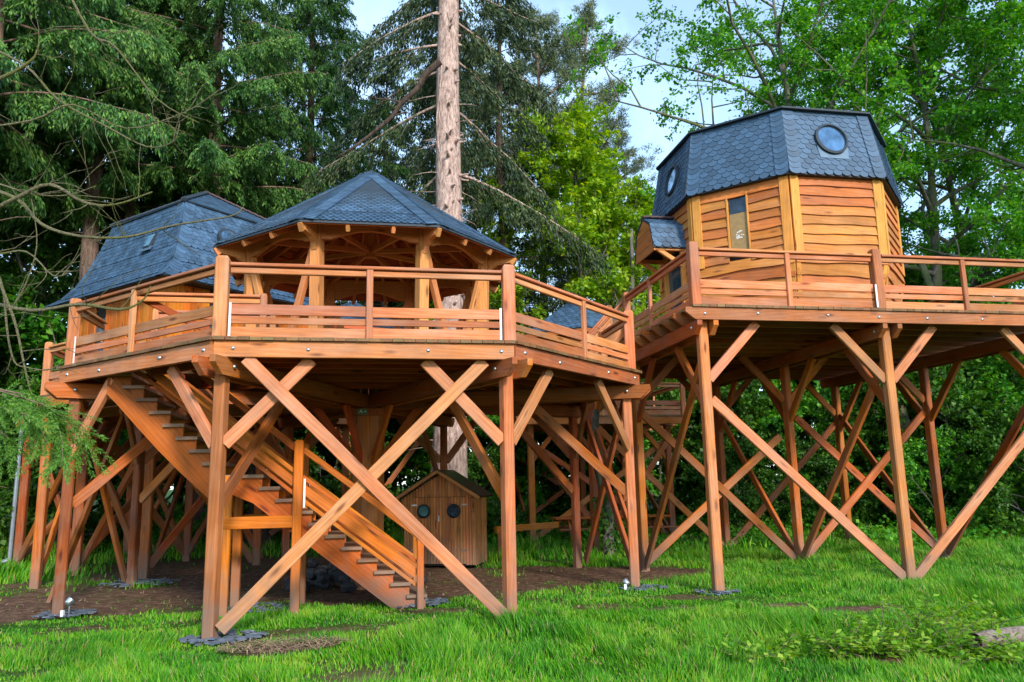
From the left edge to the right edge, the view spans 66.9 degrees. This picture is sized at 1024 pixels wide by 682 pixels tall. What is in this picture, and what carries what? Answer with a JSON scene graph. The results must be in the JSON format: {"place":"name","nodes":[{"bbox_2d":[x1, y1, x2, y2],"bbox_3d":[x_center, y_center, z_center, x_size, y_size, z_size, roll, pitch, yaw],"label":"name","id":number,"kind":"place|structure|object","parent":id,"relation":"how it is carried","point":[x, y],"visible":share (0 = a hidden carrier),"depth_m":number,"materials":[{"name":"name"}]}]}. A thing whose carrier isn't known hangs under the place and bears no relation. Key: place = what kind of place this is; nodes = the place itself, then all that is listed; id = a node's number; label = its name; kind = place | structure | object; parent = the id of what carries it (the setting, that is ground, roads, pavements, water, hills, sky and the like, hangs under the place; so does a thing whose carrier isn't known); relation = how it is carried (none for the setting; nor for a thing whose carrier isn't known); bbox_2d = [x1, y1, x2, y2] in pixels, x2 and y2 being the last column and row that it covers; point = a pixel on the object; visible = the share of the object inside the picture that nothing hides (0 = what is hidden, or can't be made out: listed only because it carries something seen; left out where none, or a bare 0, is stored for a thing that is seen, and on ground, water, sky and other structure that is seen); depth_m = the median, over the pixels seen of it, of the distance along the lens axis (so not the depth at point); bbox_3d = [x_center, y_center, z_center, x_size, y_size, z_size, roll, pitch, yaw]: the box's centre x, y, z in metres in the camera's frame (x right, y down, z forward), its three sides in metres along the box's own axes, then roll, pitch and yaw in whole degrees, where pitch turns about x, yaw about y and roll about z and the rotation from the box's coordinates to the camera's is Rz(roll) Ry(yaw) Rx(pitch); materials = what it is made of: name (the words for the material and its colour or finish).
{"place":"outdoors","nodes":[
{"label":"outdoors","id":0,"kind":"place"},
{"bbox_2d":[0,0,251,393],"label":"overhanging branch","id":1,"kind":"object","parent":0,"point":[6,306],"visible":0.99,"depth_m":5.62,"materials":[{"name":"brown plant"}]},
{"bbox_2d":[0,374,115,487],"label":"conifer spray","id":2,"kind":"object","parent":1,"relation":"hanging from","point":[32,423],"visible":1,"depth_m":4.92,"materials":[{"name":"green plant"}]},
{"bbox_2d":[44,191,308,353],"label":"slate house","id":3,"kind":"structure","parent":0,"point":[161,253],"depth_m":18.87,"materials":[{"name":"stone"}]},
{"bbox_2d":[0,566,1023,681],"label":"grass","id":4,"kind":"structure","parent":0,"point":[446,649],"depth_m":7.94,"materials":[{"name":"plant"}]},
{"bbox_2d":[0,534,1023,644],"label":"grass","id":5,"kind":"structure","parent":0,"point":[989,559],"depth_m":12.49,"materials":[{"name":"plant"}]},
{"bbox_2d":[0,482,1023,681],"bbox_3d":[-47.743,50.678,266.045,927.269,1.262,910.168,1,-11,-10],"label":"ground","id":6,"kind":"structure","parent":0,"point":[535,576],"depth_m":12.60,"materials":[{"name":"soil"}]},
{"bbox_2d":[0,400,34,551],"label":"woodland shrub","id":7,"kind":"object","parent":6,"relation":"on","point":[4,497],"visible":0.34,"depth_m":20.79,"materials":[{"name":"green plant"}]},
{"bbox_2d":[0,0,81,237],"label":"cedar tree","id":8,"kind":"object","parent":6,"relation":"on","point":[54,206],"visible":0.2,"depth_m":24.83,"materials":[{"name":"green plant"}]},
{"bbox_2d":[0,305,99,506],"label":"woodland shrub","id":9,"kind":"object","parent":6,"relation":"on","point":[9,378],"visible":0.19,"depth_m":25.14,"materials":[{"name":"green plant"}]},
{"bbox_2d":[0,120,121,394],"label":"woodland tree","id":10,"kind":"object","parent":6,"relation":"on","point":[16,242],"visible":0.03,"depth_m":27.66,"materials":[{"name":"green plant"}]},
{"bbox_2d":[0,116,126,535],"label":"woodland tree","id":11,"kind":"object","parent":6,"relation":"on","point":[69,247],"visible":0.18,"depth_m":27.27,"materials":[{"name":"green plant"}]},
{"bbox_2d":[32,609,97,618],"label":"slate chippings","id":12,"kind":"object","parent":6,"relation":"on","point":[49,615],"visible":0.91,"depth_m":11.06,"materials":[{"name":"stone"}]},
{"bbox_2d":[0,374,156,548],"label":"woodland shrub","id":13,"kind":"object","parent":6,"relation":"on","point":[107,539],"visible":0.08,"depth_m":22.50,"materials":[{"name":"green plant"}]},
{"bbox_2d":[0,291,165,537],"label":"woodland shrub","id":14,"kind":"object","parent":6,"relation":"on","point":[43,322],"visible":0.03,"depth_m":24.92,"materials":[{"name":"green plant"}]},
{"bbox_2d":[0,0,172,487],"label":"cedar tree","id":15,"kind":"object","parent":6,"relation":"on","point":[42,100],"visible":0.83,"depth_m":21.69,"materials":[{"name":"green plant"}]},
{"bbox_2d":[0,0,238,537],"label":"cedar tree","id":16,"kind":"object","parent":6,"relation":"on","point":[160,170],"visible":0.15,"depth_m":26.40,"materials":[{"name":"green plant"}]},
{"bbox_2d":[0,0,246,536],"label":"cedar tree","id":17,"kind":"object","parent":6,"relation":"on","point":[91,249],"visible":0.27,"depth_m":25.81,"materials":[{"name":"green plant"}]},
{"bbox_2d":[99,578,180,587],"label":"slate chippings","id":18,"kind":"object","parent":6,"relation":"on","point":[138,581],"visible":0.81,"depth_m":14.54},
{"bbox_2d":[99,429,232,546],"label":"woodland shrub","id":19,"kind":"object","parent":6,"relation":"on","point":[178,515],"visible":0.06,"depth_m":23.95,"materials":[{"name":"green plant"}]},
{"bbox_2d":[2,338,348,588],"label":"house platform","id":20,"kind":"structure","parent":6,"relation":"on","point":[40,530],"depth_m":17.23,"materials":[{"name":"brown wood"}]},
{"bbox_2d":[65,145,289,511],"bbox_3d":[-13.534,-0.606,33.471,11.476,17.141,11.739,-8,-13,35],"label":"woodland tree","id":21,"kind":"object","parent":6,"relation":"on","point":[142,210],"visible":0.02,"depth_m":31.35,"materials":[{"name":"green plant"}]},
{"bbox_2d":[59,434,327,516],"bbox_3d":[-10.342,2.973,28.607,9.558,10.141,10.421,-5,-11,19],"label":"woodland shrub","id":22,"kind":"object","parent":6,"relation":"on","point":[176,481],"depth_m":26.35,"materials":[{"name":"green plant"}]},
{"bbox_2d":[69,0,342,541],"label":"cedar tree","id":23,"kind":"object","parent":6,"relation":"on","point":[255,49],"visible":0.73,"depth_m":26.85,"materials":[{"name":"green plant"}]},
{"bbox_2d":[178,629,268,645],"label":"slate chippings","id":24,"kind":"object","parent":6,"relation":"on","point":[229,637],"visible":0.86,"depth_m":9.02,"materials":[{"name":"stone"}]},
{"bbox_2d":[228,602,287,612],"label":"slate chippings","id":25,"kind":"object","parent":6,"relation":"on","point":[262,608],"visible":0.45,"depth_m":11.36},
{"bbox_2d":[243,463,272,546],"bbox_3d":[-7.762,2.894,24.042,1.133,7.317,0.926,-10,-13,39],"label":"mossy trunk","id":26,"kind":"object","parent":6,"relation":"on","point":[251,469],"visible":0.05,"depth_m":23.37,"materials":[{"name":"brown plant"}]},
{"bbox_2d":[106,331,426,616],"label":"staircase","id":27,"kind":"structure","parent":6,"relation":"on","point":[177,442],"depth_m":11.20,"materials":[{"name":"brown wood"}]},
{"bbox_2d":[227,429,333,536],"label":"woodland shrub","id":28,"kind":"object","parent":6,"relation":"on","point":[272,481],"depth_m":26.30,"materials":[{"name":"green plant"}]},
{"bbox_2d":[213,633,352,654],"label":"straw litter","id":29,"kind":"object","parent":6,"relation":"on","point":[248,645],"visible":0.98,"depth_m":8.54,"materials":[{"name":"plant"}]},
{"bbox_2d":[220,0,419,436],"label":"cedar tree","id":30,"kind":"object","parent":6,"relation":"on","point":[310,24],"visible":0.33,"depth_m":32.27,"materials":[{"name":"green plant"}]},
{"bbox_2d":[273,430,398,483],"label":"woodland shrub","id":31,"kind":"object","parent":6,"relation":"on","point":[330,459],"visible":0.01,"depth_m":28.08,"materials":[{"name":"green plant"}]},
{"bbox_2d":[272,426,406,538],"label":"woodland shrub","id":32,"kind":"object","parent":6,"relation":"on","point":[332,484],"visible":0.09,"depth_m":23.68,"materials":[{"name":"green plant"}]},
{"bbox_2d":[44,255,650,640],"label":"octagonal platform","id":33,"kind":"structure","parent":6,"relation":"on","point":[310,379],"depth_m":10.58,"materials":[{"name":"brown wood"}]},
{"bbox_2d":[213,170,516,393],"bbox_3d":[-2.698,-1.259,14.635,5.304,4.166,5.304,1,-11,-10],"label":"gazebo","id":34,"kind":"object","parent":33,"relation":"on","point":[371,218],"visible":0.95,"depth_m":13.64,"materials":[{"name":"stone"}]},
{"bbox_2d":[575,300,623,359],"bbox_3d":[1.774,0.199,16.428,1.082,2.010,1.060,1,-11,-10],"label":"link stair","id":35,"kind":"object","parent":33,"relation":"on","point":[602,323],"visible":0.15,"depth_m":16.06,"materials":[{"name":"brown wood"}]},
{"bbox_2d":[269,427,432,541],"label":"hut platform","id":36,"kind":"structure","parent":6,"relation":"on","point":[392,477],"depth_m":24.25,"materials":[{"name":"brown wood"}]},
{"bbox_2d":[323,301,403,340],"bbox_3d":[-5.663,0.457,27.386,4.844,3.850,5.164,1,-11,-10],"label":"hut","id":37,"kind":"object","parent":36,"relation":"on","point":[363,327],"visible":0.11,"depth_m":25.83,"materials":[{"name":"brown wood"}]},
{"bbox_2d":[285,558,427,592],"bbox_3d":[-2.742,4.079,13.687,2.478,0.611,2.017,1,-11,-10],"label":"stone heap","id":38,"kind":"object","parent":6,"relation":"on","point":[322,577],"visible":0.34,"depth_m":13.12,"materials":[{"name":"stone"}]},
{"bbox_2d":[334,59,434,487],"bbox_3d":[-5.048,-2.726,33.304,7.382,21.052,6.906,3,-11,-23],"label":"dark spruce","id":39,"kind":"object","parent":6,"relation":"on","point":[380,304],"visible":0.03,"depth_m":34.41,"materials":[{"name":"green plant"}]},
{"bbox_2d":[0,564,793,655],"bbox_3d":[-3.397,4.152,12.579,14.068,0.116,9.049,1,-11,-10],"label":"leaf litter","id":40,"kind":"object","parent":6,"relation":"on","point":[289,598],"visible":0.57,"depth_m":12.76,"materials":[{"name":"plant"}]},
{"bbox_2d":[385,597,449,607],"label":"slate chippings","id":41,"kind":"object","parent":6,"relation":"on","point":[437,600],"visible":0.56,"depth_m":11.43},
{"bbox_2d":[384,418,478,531],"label":"woodland shrub","id":42,"kind":"object","parent":6,"relation":"on","point":[394,426],"visible":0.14,"depth_m":26.89,"materials":[{"name":"green plant"}]},
{"bbox_2d":[380,0,496,451],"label":"dark spruce","id":43,"kind":"object","parent":6,"relation":"on","point":[420,152],"visible":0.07,"depth_m":39.35,"materials":[{"name":"green plant"}]},
{"bbox_2d":[395,469,492,565],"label":"garden shed","id":44,"kind":"structure","parent":6,"relation":"on","point":[448,512],"depth_m":16.83,"materials":[{"name":"brown wood"}]},
{"bbox_2d":[297,0,614,477],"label":"spruce tree","id":45,"kind":"object","parent":6,"relation":"on","point":[441,71],"visible":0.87,"depth_m":24.04,"materials":[{"name":"green plant"}]},
{"bbox_2d":[398,17,536,340],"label":"pine tree","id":46,"kind":"object","parent":6,"relation":"on","point":[429,121],"visible":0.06,"depth_m":42.38,"materials":[{"name":"green plant"}]},
{"bbox_2d":[400,415,547,536],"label":"woodland shrub","id":47,"kind":"object","parent":6,"relation":"on","point":[495,419],"visible":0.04,"depth_m":25.26,"materials":[{"name":"green plant"}]},
{"bbox_2d":[398,0,604,506],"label":"dark spruce","id":48,"kind":"object","parent":6,"relation":"on","point":[552,306],"visible":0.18,"depth_m":31.26,"materials":[{"name":"green plant"}]},
{"bbox_2d":[467,446,539,539],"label":"woodland shrub","id":49,"kind":"object","parent":6,"relation":"on","point":[474,466],"visible":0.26,"depth_m":22.82,"materials":[{"name":"green plant"}]},
{"bbox_2d":[0,505,1023,583],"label":"grass","id":50,"kind":"structure","parent":6,"relation":"on","point":[552,550],"depth_m":19.65,"materials":[{"name":"plant"}]},
{"bbox_2d":[494,522,558,555],"bbox_3d":[0.416,5.064,19.713,0.130,0.800,2.360,-11,-14,42],"label":"timber rail","id":51,"kind":"object","parent":6,"relation":"on","point":[533,526],"visible":0.79,"depth_m":19.69,"materials":[{"name":"brown wood"}]},
{"bbox_2d":[467,416,598,516],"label":"woodland shrub","id":52,"kind":"object","parent":6,"relation":"on","point":[540,465],"visible":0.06,"depth_m":26.76,"materials":[{"name":"green plant"}]},
{"bbox_2d":[476,4,619,510],"bbox_3d":[1.661,-4.634,37.654,7.488,26.035,9.154,-7,-12,27],"label":"pine tree","id":53,"kind":"object","parent":6,"relation":"on","point":[541,68],"visible":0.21,"depth_m":38.39,"materials":[{"name":"green plant"}]},
{"bbox_2d":[429,85,685,513],"bbox_3d":[1.853,-0.966,30.711,10.801,16.766,10.035,-3,-11,12],"label":"lime tree","id":54,"kind":"object","parent":6,"relation":"on","point":[591,195],"visible":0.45,"depth_m":29.07,"materials":[{"name":"green plant"}]},
{"bbox_2d":[508,0,663,310],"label":"pine tree","id":55,"kind":"object","parent":6,"relation":"on","point":[579,58],"visible":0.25,"depth_m":40.93,"materials":[{"name":"green plant"}]},
{"bbox_2d":[496,382,685,542],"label":"hut platform","id":56,"kind":"structure","parent":6,"relation":"on","point":[664,418],"depth_m":22.96,"materials":[{"name":"brown wood"}]},
{"bbox_2d":[525,303,623,409],"bbox_3d":[2.172,0.581,25.415,3.828,4.160,4.073,1,-11,-10],"label":"hut","id":57,"kind":"object","parent":56,"relation":"on","point":[567,315],"visible":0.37,"depth_m":24.49,"materials":[{"name":"grey wood"}]},
{"bbox_2d":[525,429,662,522],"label":"woodland shrub","id":58,"kind":"object","parent":6,"relation":"on","point":[564,502],"visible":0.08,"depth_m":27.16,"materials":[{"name":"green plant"}]},
{"bbox_2d":[514,173,675,434],"bbox_3d":[4.881,0.119,32.240,8.958,14.794,9.492,1,-11,-10],"label":"lime tree","id":59,"kind":"object","parent":6,"relation":"on","point":[633,200],"visible":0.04,"depth_m":33.18,"materials":[{"name":"green plant"}]},
{"bbox_2d":[592,409,620,557],"bbox_3d":[2.161,3.472,18.267,0.643,3.726,0.591,6,-13,-35],"label":"mossy trunk","id":60,"kind":"object","parent":6,"relation":"on","point":[608,540],"visible":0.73,"depth_m":18.04,"materials":[{"name":"green plant"}]},
{"bbox_2d":[566,129,649,306],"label":"pine tree","id":61,"kind":"object","parent":6,"relation":"on","point":[632,153],"visible":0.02,"depth_m":46.12,"materials":[{"name":"green plant"}]},
{"bbox_2d":[549,514,677,539],"bbox_3d":[2.836,5.439,22.270,3.400,0.798,1.760,1,-11,-10],"label":"fence","id":62,"kind":"object","parent":6,"relation":"on","point":[563,527],"visible":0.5,"depth_m":21.94,"materials":[{"name":"brown wood"}]},
{"bbox_2d":[560,290,699,473],"bbox_3d":[4.976,2.664,30.508,5.617,9.344,6.998,7,-13,-39],"label":"yellow shrub","id":63,"kind":"object","parent":6,"relation":"on","point":[619,298],"visible":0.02,"depth_m":30.02,"materials":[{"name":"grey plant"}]},
{"bbox_2d":[629,229,636,507],"bbox_3d":[4.308,1.325,27.999,0.677,11.227,0.363,1,-11,-10],"label":"mossy trunk","id":64,"kind":"object","parent":6,"relation":"on","point":[631,264],"visible":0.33,"depth_m":28.67,"materials":[{"name":"brown plant"}]},
{"bbox_2d":[631,622,660,665],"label":"weed","id":65,"kind":"object","parent":6,"relation":"on","point":[648,643],"visible":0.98,"depth_m":7.46,"materials":[{"name":"green plant"}]},
{"bbox_2d":[585,379,759,525],"bbox_3d":[5.685,4.068,28.030,6.185,6.562,6.743,-9,-13,38],"label":"woodland shrub","id":66,"kind":"object","parent":6,"relation":"on","point":[681,497],"visible":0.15,"depth_m":27.71,"materials":[{"name":"green plant"}]},
{"bbox_2d":[646,379,736,512],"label":"woodland shrub","id":67,"kind":"object","parent":6,"relation":"on","point":[662,475],"visible":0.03,"depth_m":29.30,"materials":[{"name":"green plant"}]},
{"bbox_2d":[694,587,740,595],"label":"slate chippings","id":68,"kind":"object","parent":6,"relation":"on","point":[715,592],"visible":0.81,"depth_m":11.94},
{"bbox_2d":[679,432,808,537],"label":"woodland shrub","id":69,"kind":"object","parent":6,"relation":"on","point":[751,500],"visible":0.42,"depth_m":23.51,"materials":[{"name":"green plant"}]},
{"bbox_2d":[676,379,818,525],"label":"woodland shrub","id":70,"kind":"object","parent":6,"relation":"on","point":[748,401],"visible":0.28,"depth_m":26.49,"materials":[{"name":"green plant"}]},
{"bbox_2d":[487,499,1023,554],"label":"ground cover","id":71,"kind":"object","parent":6,"relation":"on","point":[870,531],"visible":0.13,"depth_m":20.42,"materials":[{"name":"green plant"}]},
{"bbox_2d":[693,621,864,671],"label":"bramble bush","id":72,"kind":"object","parent":6,"relation":"on","point":[786,650],"visible":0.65,"depth_m":7.34,"materials":[{"name":"green plant"}]},
{"bbox_2d":[674,379,889,507],"bbox_3d":[10.372,3.852,30.474,7.969,7.755,7.309,3,-11,-21],"label":"woodland shrub","id":73,"kind":"object","parent":6,"relation":"on","point":[797,382],"visible":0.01,"depth_m":29.17,"materials":[{"name":"green plant"}]},
{"bbox_2d":[558,0,1023,512],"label":"broadleaf tree","id":74,"kind":"object","parent":6,"relation":"on","point":[725,55],"visible":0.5,"depth_m":29.76,"materials":[{"name":"green plant"}]},
{"bbox_2d":[588,241,1023,590],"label":"square platform","id":75,"kind":"structure","parent":6,"relation":"on","point":[706,346],"depth_m":14.01,"materials":[{"name":"brown wood"}]},
{"bbox_2d":[635,106,904,312],"bbox_3d":[5.724,-2.260,17.033,5.063,4.897,5.002,-8,-12,34],"label":"tower cabin","id":76,"kind":"object","parent":75,"relation":"on","point":[790,178],"visible":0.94,"depth_m":15.06,"materials":[{"name":"brown wood"}]},
{"bbox_2d":[664,165,679,203],"bbox_3d":[3.448,-3.423,16.743,0.090,0.760,0.680,11,-12,-8],"label":"round window","id":77,"kind":"structure","parent":76,"relation":"in","point":[671,183],"depth_m":16.70,"materials":[{"name":"glass"}]},
{"bbox_2d":[662,251,688,312],"bbox_3d":[3.489,-0.989,16.401,0.140,2.120,1.010,1,-11,-10],"label":"door","id":78,"kind":"structure","parent":76,"relation":"in","point":[676,278],"depth_m":16.58,"materials":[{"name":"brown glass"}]},
{"bbox_2d":[725,191,751,248],"bbox_3d":[4.432,-2.301,15.161,0.435,1.220,0.070,-8,-12,34],"label":"window","id":79,"kind":"structure","parent":76,"relation":"in","point":[737,209],"depth_m":15.17,"materials":[{"name":"clear glass"}]},
{"bbox_2d":[814,124,848,158],"bbox_3d":[6.188,-3.874,15.003,0.680,0.760,0.090,1,-21,-10],"label":"round window","id":80,"kind":"structure","parent":76,"relation":"in","point":[831,141],"depth_m":14.98,"materials":[{"name":"glass"}]},
{"bbox_2d":[733,379,885,523],"bbox_3d":[10.164,3.809,26.268,4.899,5.720,6.153,1,-11,-10],"label":"woodland shrub","id":81,"kind":"object","parent":6,"relation":"on","point":[807,406],"visible":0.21,"depth_m":25.12,"materials":[{"name":"green plant"}]},
{"bbox_2d":[765,429,888,535],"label":"woodland shrub","id":82,"kind":"object","parent":6,"relation":"on","point":[825,462],"visible":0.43,"depth_m":22.71,"materials":[{"name":"green plant"}]},
{"bbox_2d":[695,0,1023,504],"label":"broadleaf tree","id":83,"kind":"object","parent":6,"relation":"on","point":[801,25],"visible":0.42,"depth_m":28.33,"materials":[{"name":"green plant"}]},
{"bbox_2d":[737,17,986,384],"bbox_3d":[14.456,-3.614,36.010,11.571,22.848,12.546,1,-11,-10],"label":"broadleaf tree","id":84,"kind":"object","parent":6,"relation":"on","point":[910,215],"visible":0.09,"depth_m":33.29,"materials":[{"name":"green plant"}]},
{"bbox_2d":[783,374,972,526],"bbox_3d":[11.255,3.564,24.642,6.130,5.966,5.623,-8,-12,34],"label":"woodland shrub","id":85,"kind":"object","parent":6,"relation":"on","point":[879,406],"visible":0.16,"depth_m":24.11,"materials":[{"name":"green plant"}]},
{"bbox_2d":[785,608,990,660],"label":"bramble bush","id":86,"kind":"object","parent":6,"relation":"on","point":[873,644],"visible":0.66,"depth_m":7.53,"materials":[{"name":"green plant"}]},
{"bbox_2d":[772,355,1004,521],"bbox_3d":[13.423,3.155,27.056,8.180,7.755,7.234,1,-11,-10],"label":"woodland shrub","id":87,"kind":"object","parent":6,"relation":"on","point":[999,362],"depth_m":25.80,"materials":[{"name":"green plant"}]},
{"bbox_2d":[810,247,1002,503],"bbox_3d":[16.458,2.202,31.706,12.395,11.931,11.468,1,-11,-10],"label":"woodland shrub","id":88,"kind":"object","parent":6,"relation":"on","point":[911,278],"visible":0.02,"depth_m":30.17,"materials":[{"name":"green plant"}]},
{"bbox_2d":[897,400,924,523],"bbox_3d":[11.840,1.455,23.945,1.021,9.249,0.650,1,-11,-10],"label":"mossy trunk","id":89,"kind":"object","parent":6,"relation":"on","point":[902,407],"visible":0.03,"depth_m":23.60,"materials":[{"name":"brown plant"}]},
{"bbox_2d":[799,0,1023,503],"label":"broadleaf tree","id":90,"kind":"object","parent":6,"relation":"on","point":[1012,187],"visible":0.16,"depth_m":29.97,"materials":[{"name":"green plant"}]},
{"bbox_2d":[800,0,1023,303],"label":"broadleaf tree","id":91,"kind":"object","parent":6,"relation":"on","point":[1016,19],"visible":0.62,"depth_m":26.90,"materials":[{"name":"green plant"}]},
{"bbox_2d":[820,357,1023,534],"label":"woodland shrub","id":92,"kind":"object","parent":6,"relation":"on","point":[967,376],"visible":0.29,"depth_m":22.50,"materials":[{"name":"green plant"}]},
{"bbox_2d":[866,423,992,537],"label":"woodland shrub","id":93,"kind":"object","parent":6,"relation":"on","point":[915,453],"visible":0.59,"depth_m":21.43,"materials":[{"name":"green plant"}]},
{"bbox_2d":[843,582,1023,649],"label":"bramble bush","id":94,"kind":"object","parent":6,"relation":"on","point":[953,623],"visible":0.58,"depth_m":8.07,"materials":[{"name":"green plant"}]},
{"bbox_2d":[919,264,1005,504],"bbox_3d":[15.092,1.726,25.680,2.307,9.295,0.499,0,-10,-7],"label":"mossy trunk","id":95,"kind":"object","parent":6,"relation":"on","point":[926,275],"visible":0.06,"depth_m":26.20,"materials":[{"name":"brown plant"}]},
{"bbox_2d":[904,619,1023,669],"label":"bramble bush","id":96,"kind":"object","parent":6,"relation":"on","point":[1010,651],"visible":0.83,"depth_m":7.21,"materials":[{"name":"green plant"}]},
{"bbox_2d":[926,400,1023,539],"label":"woodland shrub","id":97,"kind":"object","parent":6,"relation":"on","point":[1001,491],"visible":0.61,"depth_m":20.43,"materials":[{"name":"green plant"}]},
{"bbox_2d":[934,366,1023,528],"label":"woodland shrub","id":98,"kind":"object","parent":6,"relation":"on","point":[1006,394],"visible":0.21,"depth_m":22.74,"materials":[{"name":"green plant"}]},
{"bbox_2d":[938,351,1023,518],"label":"woodland shrub","id":99,"kind":"object","parent":6,"relation":"on","point":[1007,368],"visible":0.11,"depth_m":24.29,"materials":[{"name":"green plant"}]},
{"bbox_2d":[949,155,1023,272],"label":"woodland tree","id":100,"kind":"object","parent":6,"relation":"on","point":[999,215],"visible":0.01,"depth_m":37.88,"materials":[{"name":"green plant"}]},
{"bbox_2d":[970,625,1023,647],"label":"fallen log","id":101,"kind":"object","parent":6,"relation":"on","point":[1013,631],"visible":0.61,"depth_m":7.59,"materials":[{"name":"grey wood"}]},
{"bbox_2d":[6,0,1023,489],"label":"sky","id":102,"kind":"structure","parent":0,"point":[650,95],"materials":[{"name":"white"}]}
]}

